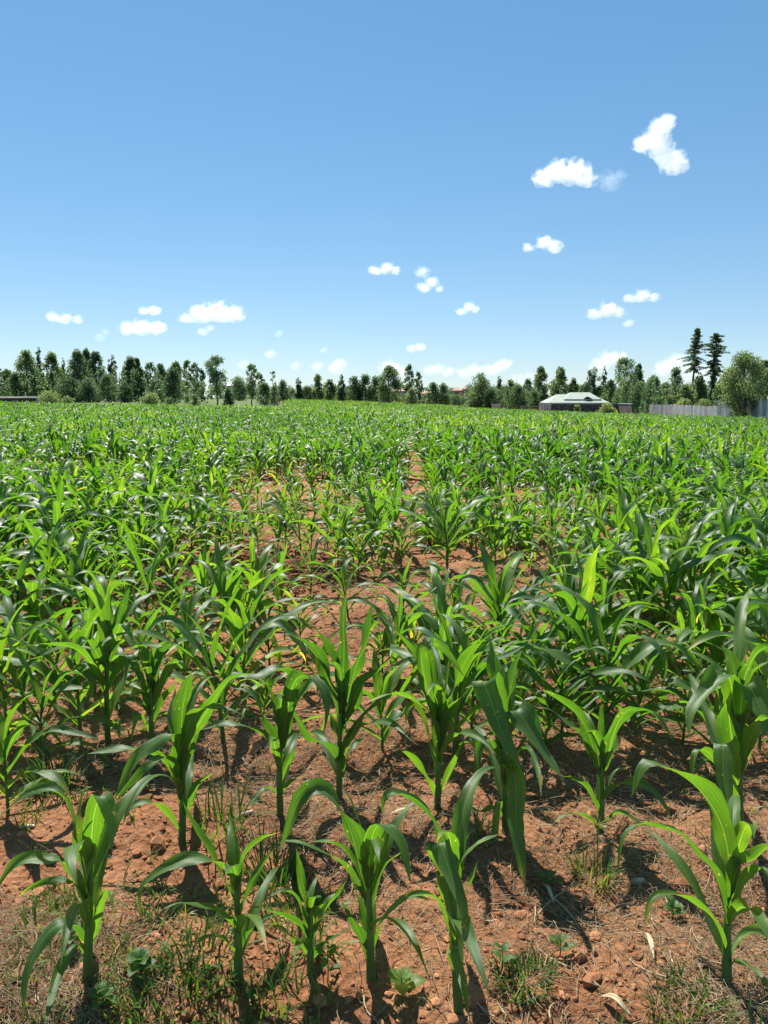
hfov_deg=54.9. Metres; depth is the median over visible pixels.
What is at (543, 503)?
maize plant
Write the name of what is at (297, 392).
cypress tree
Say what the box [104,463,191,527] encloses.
maize plant
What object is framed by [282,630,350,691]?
maize plant
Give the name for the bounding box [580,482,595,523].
maize plant
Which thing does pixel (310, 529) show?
maize plant
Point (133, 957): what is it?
weed seedling
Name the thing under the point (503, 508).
maize plant
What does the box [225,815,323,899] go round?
grass tuft
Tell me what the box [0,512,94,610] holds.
maize plant
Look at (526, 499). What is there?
maize plant
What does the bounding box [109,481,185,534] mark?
maize plant
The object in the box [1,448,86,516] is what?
maize plant
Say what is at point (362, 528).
maize plant
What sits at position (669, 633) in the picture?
maize plant
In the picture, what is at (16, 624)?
maize plant
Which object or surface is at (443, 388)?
broadleaf tree
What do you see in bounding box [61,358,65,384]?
cypress tree
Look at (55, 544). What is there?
maize plant
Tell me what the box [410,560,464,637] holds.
maize plant
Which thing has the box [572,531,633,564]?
maize plant
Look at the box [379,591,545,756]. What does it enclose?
maize plant
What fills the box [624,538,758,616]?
maize plant
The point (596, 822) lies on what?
sedge
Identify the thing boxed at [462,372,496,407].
eucalyptus tree
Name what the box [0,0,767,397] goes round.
sky
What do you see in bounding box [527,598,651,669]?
maize plant
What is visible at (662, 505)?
maize plant
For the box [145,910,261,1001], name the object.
grass tuft
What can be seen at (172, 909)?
grass weeds
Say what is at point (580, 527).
maize plant
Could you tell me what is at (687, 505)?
maize plant
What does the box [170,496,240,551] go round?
maize plant
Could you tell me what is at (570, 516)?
maize plant
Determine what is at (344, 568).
maize plant
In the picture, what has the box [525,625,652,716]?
maize plant
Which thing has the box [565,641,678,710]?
maize plant
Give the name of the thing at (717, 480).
maize plant
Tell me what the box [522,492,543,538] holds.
maize plant
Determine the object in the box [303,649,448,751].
maize plant
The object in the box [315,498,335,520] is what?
maize plant
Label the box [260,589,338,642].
maize plant
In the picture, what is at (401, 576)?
maize plant
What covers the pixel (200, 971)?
grass tuft
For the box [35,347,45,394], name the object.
cypress tree
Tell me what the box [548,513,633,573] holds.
maize plant
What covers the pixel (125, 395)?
broadleaf tree
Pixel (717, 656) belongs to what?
maize plant
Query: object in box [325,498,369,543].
maize plant
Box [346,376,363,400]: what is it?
broadleaf tree
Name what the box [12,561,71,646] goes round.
maize plant
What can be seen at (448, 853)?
maize plant
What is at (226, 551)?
maize plant
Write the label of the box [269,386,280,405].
broadleaf tree
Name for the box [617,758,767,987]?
maize plant
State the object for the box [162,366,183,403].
broadleaf tree
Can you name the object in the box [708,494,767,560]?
maize plant
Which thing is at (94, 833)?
maize plant
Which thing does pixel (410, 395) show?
broadleaf tree
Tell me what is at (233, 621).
maize plant
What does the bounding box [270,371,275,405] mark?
sparse tree
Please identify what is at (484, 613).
maize plant
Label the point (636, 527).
maize plant
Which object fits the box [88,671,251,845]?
maize plant
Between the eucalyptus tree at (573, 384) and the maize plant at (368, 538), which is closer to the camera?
the maize plant at (368, 538)
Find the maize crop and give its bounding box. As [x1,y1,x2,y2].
[0,397,767,694]
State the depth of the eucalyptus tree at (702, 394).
100.05 m
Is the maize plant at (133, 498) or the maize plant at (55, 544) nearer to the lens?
the maize plant at (55, 544)
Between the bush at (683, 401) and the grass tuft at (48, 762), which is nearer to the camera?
the grass tuft at (48, 762)
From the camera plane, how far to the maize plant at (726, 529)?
5.76 m
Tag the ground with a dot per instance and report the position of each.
(200, 874)
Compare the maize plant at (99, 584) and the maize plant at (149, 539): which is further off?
the maize plant at (149, 539)
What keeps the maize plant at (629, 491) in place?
on the ground
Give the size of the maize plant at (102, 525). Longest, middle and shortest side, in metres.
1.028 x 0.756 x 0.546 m
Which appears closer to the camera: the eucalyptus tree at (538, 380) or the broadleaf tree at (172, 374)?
the broadleaf tree at (172, 374)
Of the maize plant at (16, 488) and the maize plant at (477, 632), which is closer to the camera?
the maize plant at (477, 632)
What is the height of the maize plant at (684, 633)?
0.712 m
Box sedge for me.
[584,812,611,886]
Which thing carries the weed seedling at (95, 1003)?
on the ground
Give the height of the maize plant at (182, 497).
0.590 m
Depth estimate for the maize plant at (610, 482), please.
9.11 m
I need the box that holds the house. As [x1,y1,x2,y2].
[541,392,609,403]
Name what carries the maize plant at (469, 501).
on the ground
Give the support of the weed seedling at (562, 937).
on the ground
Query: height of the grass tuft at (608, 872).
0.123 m
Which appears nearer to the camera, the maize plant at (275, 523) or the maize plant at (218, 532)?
the maize plant at (218, 532)
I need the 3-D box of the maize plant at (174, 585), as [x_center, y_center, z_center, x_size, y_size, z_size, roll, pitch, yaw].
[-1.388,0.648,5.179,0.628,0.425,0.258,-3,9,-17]
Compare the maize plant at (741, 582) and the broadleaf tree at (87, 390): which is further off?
the broadleaf tree at (87, 390)
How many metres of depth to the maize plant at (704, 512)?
6.83 m
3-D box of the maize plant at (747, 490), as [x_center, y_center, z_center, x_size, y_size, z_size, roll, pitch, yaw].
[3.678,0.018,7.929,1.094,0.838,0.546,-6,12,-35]
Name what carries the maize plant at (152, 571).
on the ground
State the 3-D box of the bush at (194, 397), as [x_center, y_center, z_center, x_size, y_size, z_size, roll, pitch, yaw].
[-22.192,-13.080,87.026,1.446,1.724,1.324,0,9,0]
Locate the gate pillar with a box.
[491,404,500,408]
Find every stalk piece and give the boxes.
[19,824,34,828]
[235,810,253,817]
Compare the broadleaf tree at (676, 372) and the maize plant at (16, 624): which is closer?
the maize plant at (16, 624)
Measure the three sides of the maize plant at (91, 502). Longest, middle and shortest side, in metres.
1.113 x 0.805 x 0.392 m
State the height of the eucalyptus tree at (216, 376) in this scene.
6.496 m
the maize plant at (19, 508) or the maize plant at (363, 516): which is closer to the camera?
the maize plant at (19, 508)
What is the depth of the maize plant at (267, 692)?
3.62 m
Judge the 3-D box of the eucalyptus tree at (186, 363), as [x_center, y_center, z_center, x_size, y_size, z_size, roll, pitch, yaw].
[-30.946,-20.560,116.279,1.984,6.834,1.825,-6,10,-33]
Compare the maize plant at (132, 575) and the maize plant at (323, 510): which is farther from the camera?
the maize plant at (323, 510)
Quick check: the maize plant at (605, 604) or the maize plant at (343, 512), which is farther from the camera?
the maize plant at (343, 512)
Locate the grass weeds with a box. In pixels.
[0,487,767,1023]
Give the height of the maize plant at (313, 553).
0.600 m
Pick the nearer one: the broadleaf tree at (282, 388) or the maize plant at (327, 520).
the maize plant at (327, 520)
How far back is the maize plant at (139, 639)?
3.92 m
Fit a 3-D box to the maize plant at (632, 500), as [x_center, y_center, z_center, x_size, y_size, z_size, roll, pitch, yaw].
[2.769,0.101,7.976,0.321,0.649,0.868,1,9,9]
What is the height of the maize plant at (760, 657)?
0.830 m
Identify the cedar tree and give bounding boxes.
[676,328,709,392]
[696,333,730,405]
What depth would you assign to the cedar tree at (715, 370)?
99.83 m
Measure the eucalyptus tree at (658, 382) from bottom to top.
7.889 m
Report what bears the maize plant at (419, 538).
on the ground
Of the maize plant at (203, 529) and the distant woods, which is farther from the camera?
the distant woods
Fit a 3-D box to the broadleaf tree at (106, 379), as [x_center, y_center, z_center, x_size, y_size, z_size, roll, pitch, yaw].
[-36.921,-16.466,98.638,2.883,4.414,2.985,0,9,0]
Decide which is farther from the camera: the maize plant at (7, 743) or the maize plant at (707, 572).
the maize plant at (707, 572)
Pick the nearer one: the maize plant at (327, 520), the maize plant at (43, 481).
the maize plant at (327, 520)
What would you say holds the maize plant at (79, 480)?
on the ground
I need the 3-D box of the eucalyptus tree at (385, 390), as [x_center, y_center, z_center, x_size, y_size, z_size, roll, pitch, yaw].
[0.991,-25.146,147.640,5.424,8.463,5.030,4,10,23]
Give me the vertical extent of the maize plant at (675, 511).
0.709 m
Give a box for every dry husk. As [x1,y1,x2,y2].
[543,884,554,904]
[601,993,631,1016]
[645,933,653,957]
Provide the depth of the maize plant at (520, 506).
7.48 m
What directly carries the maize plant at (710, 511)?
on the ground
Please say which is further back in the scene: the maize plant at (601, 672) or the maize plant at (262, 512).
the maize plant at (262, 512)
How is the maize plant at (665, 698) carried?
on the ground
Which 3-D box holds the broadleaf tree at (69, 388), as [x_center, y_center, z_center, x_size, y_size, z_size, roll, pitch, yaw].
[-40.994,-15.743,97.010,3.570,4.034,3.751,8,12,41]
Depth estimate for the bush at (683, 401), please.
95.54 m
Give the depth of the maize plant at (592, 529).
5.70 m
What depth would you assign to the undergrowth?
105.13 m
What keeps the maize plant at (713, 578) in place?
on the ground
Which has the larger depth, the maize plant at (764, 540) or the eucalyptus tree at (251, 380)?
the eucalyptus tree at (251, 380)
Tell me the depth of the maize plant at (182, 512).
8.07 m
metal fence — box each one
[648,403,716,415]
[717,399,767,417]
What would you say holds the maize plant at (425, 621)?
on the ground
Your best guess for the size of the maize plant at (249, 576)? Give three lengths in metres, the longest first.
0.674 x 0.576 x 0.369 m
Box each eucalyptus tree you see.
[0,369,11,395]
[14,349,41,395]
[42,351,61,397]
[67,349,86,390]
[75,348,94,397]
[86,351,106,394]
[119,355,139,401]
[129,357,145,401]
[144,362,157,392]
[155,363,167,397]
[168,360,184,401]
[182,360,193,401]
[189,362,198,393]
[197,368,205,401]
[203,355,227,404]
[245,363,259,406]
[257,373,264,399]
[312,374,325,399]
[323,379,336,399]
[375,365,402,403]
[403,364,414,390]
[414,371,423,403]
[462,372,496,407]
[503,379,514,403]
[521,378,531,404]
[531,365,549,400]
[549,366,569,395]
[567,377,579,393]
[582,367,603,396]
[600,379,616,403]
[614,357,639,402]
[628,380,645,413]
[634,363,644,387]
[643,374,664,411]
[688,374,708,407]
[749,368,767,400]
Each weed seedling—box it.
[58,917,82,943]
[87,981,119,1007]
[127,947,157,976]
[316,944,341,983]
[387,967,425,998]
[492,942,516,969]
[535,870,563,883]
[548,933,576,955]
[663,895,686,917]
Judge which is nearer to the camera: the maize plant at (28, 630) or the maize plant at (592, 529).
the maize plant at (28, 630)
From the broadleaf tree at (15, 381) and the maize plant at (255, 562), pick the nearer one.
the maize plant at (255, 562)
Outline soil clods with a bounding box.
[0,503,767,1023]
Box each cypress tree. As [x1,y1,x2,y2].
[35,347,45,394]
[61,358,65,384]
[107,355,119,401]
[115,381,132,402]
[221,388,234,405]
[293,377,303,400]
[335,374,346,400]
[495,376,503,407]
[600,366,607,398]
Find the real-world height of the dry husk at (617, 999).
0.034 m
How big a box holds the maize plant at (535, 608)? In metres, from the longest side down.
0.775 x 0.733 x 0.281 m
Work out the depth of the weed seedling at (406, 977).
2.00 m
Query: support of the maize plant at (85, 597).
on the ground
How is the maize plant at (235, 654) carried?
on the ground
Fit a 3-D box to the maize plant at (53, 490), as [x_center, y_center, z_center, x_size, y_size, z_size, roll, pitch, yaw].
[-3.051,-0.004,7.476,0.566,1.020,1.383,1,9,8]
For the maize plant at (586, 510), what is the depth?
8.57 m
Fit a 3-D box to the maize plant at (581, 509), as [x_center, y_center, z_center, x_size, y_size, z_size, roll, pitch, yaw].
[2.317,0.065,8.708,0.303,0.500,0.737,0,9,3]
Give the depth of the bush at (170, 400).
82.99 m
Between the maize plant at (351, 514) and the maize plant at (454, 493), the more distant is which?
the maize plant at (454, 493)
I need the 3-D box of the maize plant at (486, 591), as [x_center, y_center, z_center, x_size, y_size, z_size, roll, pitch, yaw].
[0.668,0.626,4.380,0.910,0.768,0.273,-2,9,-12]
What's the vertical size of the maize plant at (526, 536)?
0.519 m
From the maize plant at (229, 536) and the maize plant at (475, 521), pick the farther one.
the maize plant at (475, 521)
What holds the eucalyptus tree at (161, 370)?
on the ground
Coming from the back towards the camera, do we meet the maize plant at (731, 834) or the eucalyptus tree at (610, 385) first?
the eucalyptus tree at (610, 385)
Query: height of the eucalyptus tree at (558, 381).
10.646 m
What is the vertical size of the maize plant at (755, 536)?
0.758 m
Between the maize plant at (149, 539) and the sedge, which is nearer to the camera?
the sedge
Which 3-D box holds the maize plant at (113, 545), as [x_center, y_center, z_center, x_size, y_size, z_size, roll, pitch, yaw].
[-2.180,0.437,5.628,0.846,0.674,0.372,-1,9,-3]
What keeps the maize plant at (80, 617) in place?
on the ground
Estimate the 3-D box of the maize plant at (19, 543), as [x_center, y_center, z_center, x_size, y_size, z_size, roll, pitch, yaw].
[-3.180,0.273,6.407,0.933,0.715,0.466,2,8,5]
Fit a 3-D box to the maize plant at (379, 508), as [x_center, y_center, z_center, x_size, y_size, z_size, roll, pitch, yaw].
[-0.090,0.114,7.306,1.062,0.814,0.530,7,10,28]
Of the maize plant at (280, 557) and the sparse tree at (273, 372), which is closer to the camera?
the maize plant at (280, 557)
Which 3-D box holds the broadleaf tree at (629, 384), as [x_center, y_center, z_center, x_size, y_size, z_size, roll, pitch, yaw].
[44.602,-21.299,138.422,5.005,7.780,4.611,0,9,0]
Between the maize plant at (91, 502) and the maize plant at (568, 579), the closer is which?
the maize plant at (568, 579)
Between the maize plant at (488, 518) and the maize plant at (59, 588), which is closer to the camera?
the maize plant at (59, 588)
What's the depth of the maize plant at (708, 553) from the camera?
6.35 m
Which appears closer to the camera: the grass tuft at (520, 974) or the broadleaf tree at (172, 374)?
the grass tuft at (520, 974)
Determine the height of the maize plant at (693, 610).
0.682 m
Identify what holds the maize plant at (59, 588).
on the ground
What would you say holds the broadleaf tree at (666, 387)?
on the ground
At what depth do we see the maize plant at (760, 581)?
4.46 m
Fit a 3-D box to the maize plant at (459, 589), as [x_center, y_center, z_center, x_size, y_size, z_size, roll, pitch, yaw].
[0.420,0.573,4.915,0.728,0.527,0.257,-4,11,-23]
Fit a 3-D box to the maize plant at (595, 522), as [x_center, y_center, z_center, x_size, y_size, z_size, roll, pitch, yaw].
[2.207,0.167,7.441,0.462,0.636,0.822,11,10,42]
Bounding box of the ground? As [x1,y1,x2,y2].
[0,398,767,1023]
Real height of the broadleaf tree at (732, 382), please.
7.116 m
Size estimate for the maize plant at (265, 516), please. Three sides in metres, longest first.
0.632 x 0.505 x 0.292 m
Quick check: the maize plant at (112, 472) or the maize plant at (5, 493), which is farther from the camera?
the maize plant at (112, 472)
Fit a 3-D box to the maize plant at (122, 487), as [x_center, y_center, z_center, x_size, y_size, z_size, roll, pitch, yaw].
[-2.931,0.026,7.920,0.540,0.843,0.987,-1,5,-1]
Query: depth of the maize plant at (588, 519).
7.99 m
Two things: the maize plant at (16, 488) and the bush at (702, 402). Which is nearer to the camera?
the maize plant at (16, 488)
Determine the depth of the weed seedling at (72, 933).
2.14 m
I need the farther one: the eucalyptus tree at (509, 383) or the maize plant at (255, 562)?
the eucalyptus tree at (509, 383)
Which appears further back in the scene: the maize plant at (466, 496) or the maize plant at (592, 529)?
the maize plant at (466, 496)
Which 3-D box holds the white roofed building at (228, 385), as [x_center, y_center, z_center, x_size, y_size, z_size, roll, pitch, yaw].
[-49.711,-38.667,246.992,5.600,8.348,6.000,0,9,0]
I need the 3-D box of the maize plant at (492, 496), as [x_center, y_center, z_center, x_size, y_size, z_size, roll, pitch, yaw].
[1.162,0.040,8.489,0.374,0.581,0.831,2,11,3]
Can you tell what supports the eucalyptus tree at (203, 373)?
on the ground
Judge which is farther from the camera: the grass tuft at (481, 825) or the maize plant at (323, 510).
the maize plant at (323, 510)
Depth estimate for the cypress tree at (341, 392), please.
147.85 m
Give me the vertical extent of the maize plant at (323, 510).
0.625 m
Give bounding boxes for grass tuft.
[7,735,118,799]
[105,930,221,1023]
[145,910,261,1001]
[163,764,273,845]
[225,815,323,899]
[236,952,332,1023]
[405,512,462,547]
[468,806,503,848]
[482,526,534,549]
[485,943,567,1010]
[563,839,636,892]
[640,956,746,1023]
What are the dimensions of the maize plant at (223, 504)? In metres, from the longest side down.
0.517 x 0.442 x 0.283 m
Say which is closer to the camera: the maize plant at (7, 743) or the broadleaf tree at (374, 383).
the maize plant at (7, 743)
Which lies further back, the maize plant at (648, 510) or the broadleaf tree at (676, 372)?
the broadleaf tree at (676, 372)
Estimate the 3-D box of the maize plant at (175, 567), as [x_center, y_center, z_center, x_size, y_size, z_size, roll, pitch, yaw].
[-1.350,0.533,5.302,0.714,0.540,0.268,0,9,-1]
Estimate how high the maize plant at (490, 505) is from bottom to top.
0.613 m
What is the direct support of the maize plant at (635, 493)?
on the ground
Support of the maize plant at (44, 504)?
on the ground
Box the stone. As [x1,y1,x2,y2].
[630,878,645,884]
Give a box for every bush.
[36,389,62,403]
[59,395,74,403]
[138,391,161,404]
[163,397,174,404]
[190,393,200,405]
[450,393,466,405]
[574,404,581,411]
[596,402,617,412]
[665,395,672,409]
[677,398,691,411]
[694,398,708,406]
[727,407,746,416]
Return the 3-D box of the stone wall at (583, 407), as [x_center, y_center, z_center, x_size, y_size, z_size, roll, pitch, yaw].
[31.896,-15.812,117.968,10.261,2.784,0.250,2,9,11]
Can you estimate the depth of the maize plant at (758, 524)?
5.92 m
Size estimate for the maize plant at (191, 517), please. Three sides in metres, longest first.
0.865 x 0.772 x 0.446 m
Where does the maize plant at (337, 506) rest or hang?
on the ground
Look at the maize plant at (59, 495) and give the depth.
6.88 m
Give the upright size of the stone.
0.024 m
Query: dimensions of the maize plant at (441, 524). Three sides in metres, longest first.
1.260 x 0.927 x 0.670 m
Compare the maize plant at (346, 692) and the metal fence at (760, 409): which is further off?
the metal fence at (760, 409)
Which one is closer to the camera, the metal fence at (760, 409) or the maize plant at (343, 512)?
the maize plant at (343, 512)
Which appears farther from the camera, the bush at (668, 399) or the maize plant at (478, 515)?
the bush at (668, 399)
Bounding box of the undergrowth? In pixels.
[0,364,715,413]
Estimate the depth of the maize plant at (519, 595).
3.81 m
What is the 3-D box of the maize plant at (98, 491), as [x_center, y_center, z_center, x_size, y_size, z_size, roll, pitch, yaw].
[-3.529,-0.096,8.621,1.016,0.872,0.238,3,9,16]
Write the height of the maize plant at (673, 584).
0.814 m
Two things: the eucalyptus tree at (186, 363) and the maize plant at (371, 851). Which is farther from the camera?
the eucalyptus tree at (186, 363)
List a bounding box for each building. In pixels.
[0,396,43,402]
[226,384,242,399]
[392,389,405,401]
[451,389,463,396]
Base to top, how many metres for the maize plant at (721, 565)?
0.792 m
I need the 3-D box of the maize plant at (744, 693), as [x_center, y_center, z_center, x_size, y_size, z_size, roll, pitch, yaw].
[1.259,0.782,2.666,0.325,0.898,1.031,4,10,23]
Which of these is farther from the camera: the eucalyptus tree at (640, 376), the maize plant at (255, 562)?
the eucalyptus tree at (640, 376)
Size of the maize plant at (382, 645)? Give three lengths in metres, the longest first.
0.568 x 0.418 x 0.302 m
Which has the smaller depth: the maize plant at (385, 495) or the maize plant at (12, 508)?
the maize plant at (12, 508)
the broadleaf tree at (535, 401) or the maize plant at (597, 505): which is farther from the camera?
the broadleaf tree at (535, 401)
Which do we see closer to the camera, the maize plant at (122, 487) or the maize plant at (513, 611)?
the maize plant at (513, 611)
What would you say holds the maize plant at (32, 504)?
on the ground
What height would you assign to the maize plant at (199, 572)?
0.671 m
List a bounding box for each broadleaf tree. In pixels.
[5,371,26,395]
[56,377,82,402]
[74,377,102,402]
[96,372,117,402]
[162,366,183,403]
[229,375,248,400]
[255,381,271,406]
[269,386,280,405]
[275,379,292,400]
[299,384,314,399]
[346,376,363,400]
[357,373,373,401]
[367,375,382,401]
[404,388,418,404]
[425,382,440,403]
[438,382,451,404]
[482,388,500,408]
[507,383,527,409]
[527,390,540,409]
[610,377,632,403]
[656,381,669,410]
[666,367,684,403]
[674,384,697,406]
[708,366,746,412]
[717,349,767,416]
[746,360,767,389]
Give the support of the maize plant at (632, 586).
on the ground
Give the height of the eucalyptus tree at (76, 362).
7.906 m
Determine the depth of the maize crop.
15.12 m
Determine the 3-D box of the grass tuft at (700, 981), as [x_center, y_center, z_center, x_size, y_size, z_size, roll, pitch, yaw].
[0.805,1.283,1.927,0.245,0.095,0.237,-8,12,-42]
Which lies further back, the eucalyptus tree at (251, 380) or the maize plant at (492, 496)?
the eucalyptus tree at (251, 380)
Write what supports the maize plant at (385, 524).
on the ground
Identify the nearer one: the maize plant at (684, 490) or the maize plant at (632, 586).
the maize plant at (632, 586)
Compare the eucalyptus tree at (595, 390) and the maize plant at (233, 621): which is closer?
the maize plant at (233, 621)
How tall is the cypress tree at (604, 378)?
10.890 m
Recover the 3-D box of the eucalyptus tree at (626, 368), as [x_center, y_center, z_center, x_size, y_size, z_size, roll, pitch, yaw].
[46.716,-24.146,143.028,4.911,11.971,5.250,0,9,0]
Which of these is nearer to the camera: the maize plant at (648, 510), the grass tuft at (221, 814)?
the grass tuft at (221, 814)
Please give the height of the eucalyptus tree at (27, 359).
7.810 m
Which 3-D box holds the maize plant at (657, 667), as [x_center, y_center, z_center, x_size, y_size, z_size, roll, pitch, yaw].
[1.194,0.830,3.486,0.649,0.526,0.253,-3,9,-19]
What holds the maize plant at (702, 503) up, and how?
on the ground
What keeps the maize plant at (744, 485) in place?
on the ground
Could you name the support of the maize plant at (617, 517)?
on the ground
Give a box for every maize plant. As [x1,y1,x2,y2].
[0,459,50,510]
[0,461,47,492]
[0,480,25,552]
[0,503,52,576]
[0,504,65,574]
[0,506,105,572]
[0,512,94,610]
[0,526,44,600]
[0,535,117,644]
[0,536,51,596]
[0,595,96,727]
[0,599,89,747]
[0,599,130,703]
[0,601,168,736]
[0,643,117,766]
[0,694,98,813]
[0,774,149,1022]
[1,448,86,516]
[1,464,78,506]
[1,481,82,548]
[1,485,80,562]
[1,522,133,625]
[1,523,127,604]
[2,498,65,567]
[2,516,108,617]
[9,473,79,545]
[9,478,40,543]
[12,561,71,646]
[13,499,100,577]
[19,574,164,746]
[21,470,111,524]
[24,529,155,598]
[26,460,105,550]
[27,475,134,562]
[27,490,151,564]
[29,482,130,540]
[32,469,92,533]
[34,517,108,592]
[52,488,150,556]
[52,603,212,693]
[53,533,209,624]
[54,526,154,593]
[56,466,111,504]
[56,577,96,641]
[61,486,139,554]
[61,488,178,567]
[61,590,141,694]
[64,462,143,510]
[68,556,184,622]
[76,515,156,579]
[78,460,167,518]
[79,518,183,599]
[80,450,140,513]
[85,558,153,647]
[88,503,182,582]
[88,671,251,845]
[93,586,310,743]
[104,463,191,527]
[104,496,157,543]
[105,476,141,546]
[105,515,193,580]
[106,466,175,537]
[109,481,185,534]
[112,512,222,603]
[114,586,251,690]
[117,636,186,742]
[125,473,219,542]
[126,504,159,563]
[127,579,205,648]
[128,474,198,516]
[137,802,278,982]
[143,574,219,628]
[148,491,212,572]
[149,485,210,541]
[155,506,214,590]
[155,550,245,604]
[165,487,187,532]
[166,568,336,695]
[168,542,250,603]
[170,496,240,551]
[173,490,245,556]
[175,550,291,665]
[178,536,256,664]
[181,508,233,544]
[182,489,216,530]
[187,510,263,562]
[188,657,276,717]
[191,537,242,629]
[193,502,253,551]
[201,664,334,819]
[208,639,265,682]
[210,507,245,549]
[211,495,230,525]
[211,533,282,595]
[211,591,313,665]
[212,509,261,548]
[221,549,297,627]
[222,498,258,534]
[223,500,269,536]
[225,660,286,721]
[229,491,262,521]
[236,508,287,548]
[243,564,316,614]
[247,849,349,977]
[248,501,296,537]
[252,511,292,548]
[254,491,308,538]
[255,498,271,527]
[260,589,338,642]
[261,495,331,551]
[261,507,315,545]
[263,494,307,521]
[266,529,356,597]
[269,542,292,603]
[278,591,410,798]
[281,777,431,984]
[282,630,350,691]
[290,502,376,565]
[291,495,362,547]
[293,510,331,548]
[297,548,377,617]
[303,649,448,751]
[304,494,343,535]
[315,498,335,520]
[324,506,360,551]
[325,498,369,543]
[325,527,399,581]
[327,522,384,576]
[328,483,421,558]
[332,495,342,524]
[335,491,361,534]
[336,606,418,672]
[343,480,445,550]
[347,511,392,545]
[347,592,436,705]
[348,557,447,615]
[355,481,408,515]
[358,480,387,501]
[359,514,437,571]
[359,607,455,670]
[360,488,383,518]
[368,612,524,809]
[370,504,404,568]
[375,766,497,1017]
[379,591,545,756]
[380,495,404,535]
[382,614,556,732]
[388,493,423,534]
[388,573,496,710]
[393,475,518,567]
[400,564,483,630]
[402,482,467,514]
[402,483,457,523]
[408,506,436,543]
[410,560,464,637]
[417,504,481,552]
[420,478,448,515]
[420,616,536,680]
[428,574,518,644]
[430,559,574,664]
[432,542,556,643]
[433,496,478,547]
[437,497,497,553]
[440,481,459,501]
[445,494,475,532]
[448,617,589,733]
[453,484,494,522]
[453,611,544,680]
[456,508,518,549]
[458,504,479,547]
[460,508,535,565]
[465,483,554,550]
[466,599,592,686]
[466,639,561,886]
[469,499,500,547]
[471,487,539,537]
[473,647,633,744]
[476,488,497,536]
[476,584,707,738]
[477,552,595,643]
[481,643,650,741]
[483,577,671,710]
[489,496,539,560]
[491,512,518,564]
[492,505,540,540]
[500,486,549,519]
[513,510,576,563]
[516,514,553,568]
[518,545,673,690]
[519,479,581,532]
[520,550,587,646]
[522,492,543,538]
[522,526,614,583]
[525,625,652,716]
[527,502,569,544]
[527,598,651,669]
[534,497,578,554]
[534,690,671,834]
[535,488,551,525]
[538,532,640,625]
[547,517,646,599]
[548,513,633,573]
[548,525,582,576]
[551,491,684,584]
[554,538,716,646]
[555,510,614,543]
[558,484,578,527]
[559,504,590,549]
[561,502,612,536]
[563,497,589,537]
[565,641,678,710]
[566,499,608,535]
[567,635,698,736]
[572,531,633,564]
[573,485,683,563]
[574,498,615,546]
[575,533,616,616]
[575,538,697,627]
[576,567,631,661]
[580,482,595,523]
[583,490,615,531]
[592,472,637,523]
[595,478,628,507]
[596,532,739,644]
[596,615,703,694]
[598,494,651,543]
[598,504,661,555]
[600,494,676,634]
[606,468,671,512]
[607,476,665,524]
[609,484,663,579]
[609,506,667,596]
[612,542,767,657]
[615,500,697,534]
[615,503,730,600]
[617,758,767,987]
[620,651,726,744]
[624,471,705,520]
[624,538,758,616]
[627,479,708,533]
[627,491,659,508]
[628,489,685,530]
[632,472,697,521]
[632,637,708,696]
[636,492,658,523]
[636,671,760,773]
[643,583,767,700]
[646,485,709,539]
[650,506,698,549]
[651,509,716,569]
[653,560,767,649]
[653,611,709,675]
[656,480,697,517]
[658,528,762,603]
[660,520,745,584]
[661,482,726,514]
[664,508,703,554]
[666,573,749,719]
[668,605,761,655]
[669,479,710,523]
[670,487,763,582]
[673,501,767,600]
[673,523,725,595]
[674,519,744,576]
[676,586,767,722]
[677,489,706,534]
[680,473,748,513]
[680,477,760,524]
[685,586,767,821]
[688,527,767,599]
[690,641,767,751]
[694,498,719,521]
[695,561,767,684]
[696,471,728,520]
[700,501,721,570]
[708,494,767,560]
[709,496,762,570]
[710,496,743,515]
[710,519,759,600]
[711,493,762,549]
[711,506,767,587]
[717,532,766,588]
[718,559,767,681]
[722,617,767,680]
[723,496,764,515]
[726,472,752,523]
[729,482,767,498]
[729,506,764,565]
[752,482,767,512]
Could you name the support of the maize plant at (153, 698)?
on the ground
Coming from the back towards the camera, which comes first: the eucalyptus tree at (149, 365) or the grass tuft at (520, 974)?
the eucalyptus tree at (149, 365)
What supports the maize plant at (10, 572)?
on the ground
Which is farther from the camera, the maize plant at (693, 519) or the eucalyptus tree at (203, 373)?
the eucalyptus tree at (203, 373)
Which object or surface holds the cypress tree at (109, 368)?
on the ground
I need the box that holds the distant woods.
[3,381,750,403]
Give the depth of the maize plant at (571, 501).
9.12 m
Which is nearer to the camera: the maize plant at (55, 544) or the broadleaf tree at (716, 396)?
the maize plant at (55, 544)
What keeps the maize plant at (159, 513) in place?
on the ground
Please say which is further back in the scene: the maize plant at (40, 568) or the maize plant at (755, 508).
the maize plant at (755, 508)
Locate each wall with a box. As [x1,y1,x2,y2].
[539,403,550,410]
[551,404,617,413]
[617,403,633,413]
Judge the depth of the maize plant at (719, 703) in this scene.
3.20 m
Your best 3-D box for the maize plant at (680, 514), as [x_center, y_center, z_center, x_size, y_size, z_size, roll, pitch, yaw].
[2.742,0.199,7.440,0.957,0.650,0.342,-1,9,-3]
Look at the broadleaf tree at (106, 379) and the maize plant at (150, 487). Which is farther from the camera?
the broadleaf tree at (106, 379)
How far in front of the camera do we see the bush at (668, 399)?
102.50 m
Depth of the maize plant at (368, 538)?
6.63 m
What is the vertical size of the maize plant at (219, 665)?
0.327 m
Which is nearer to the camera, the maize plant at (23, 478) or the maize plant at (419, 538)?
the maize plant at (419, 538)
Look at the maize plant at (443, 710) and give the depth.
2.84 m
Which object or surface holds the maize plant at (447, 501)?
on the ground
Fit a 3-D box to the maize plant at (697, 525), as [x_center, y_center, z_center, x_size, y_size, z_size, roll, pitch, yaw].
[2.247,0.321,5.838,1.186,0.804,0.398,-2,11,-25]

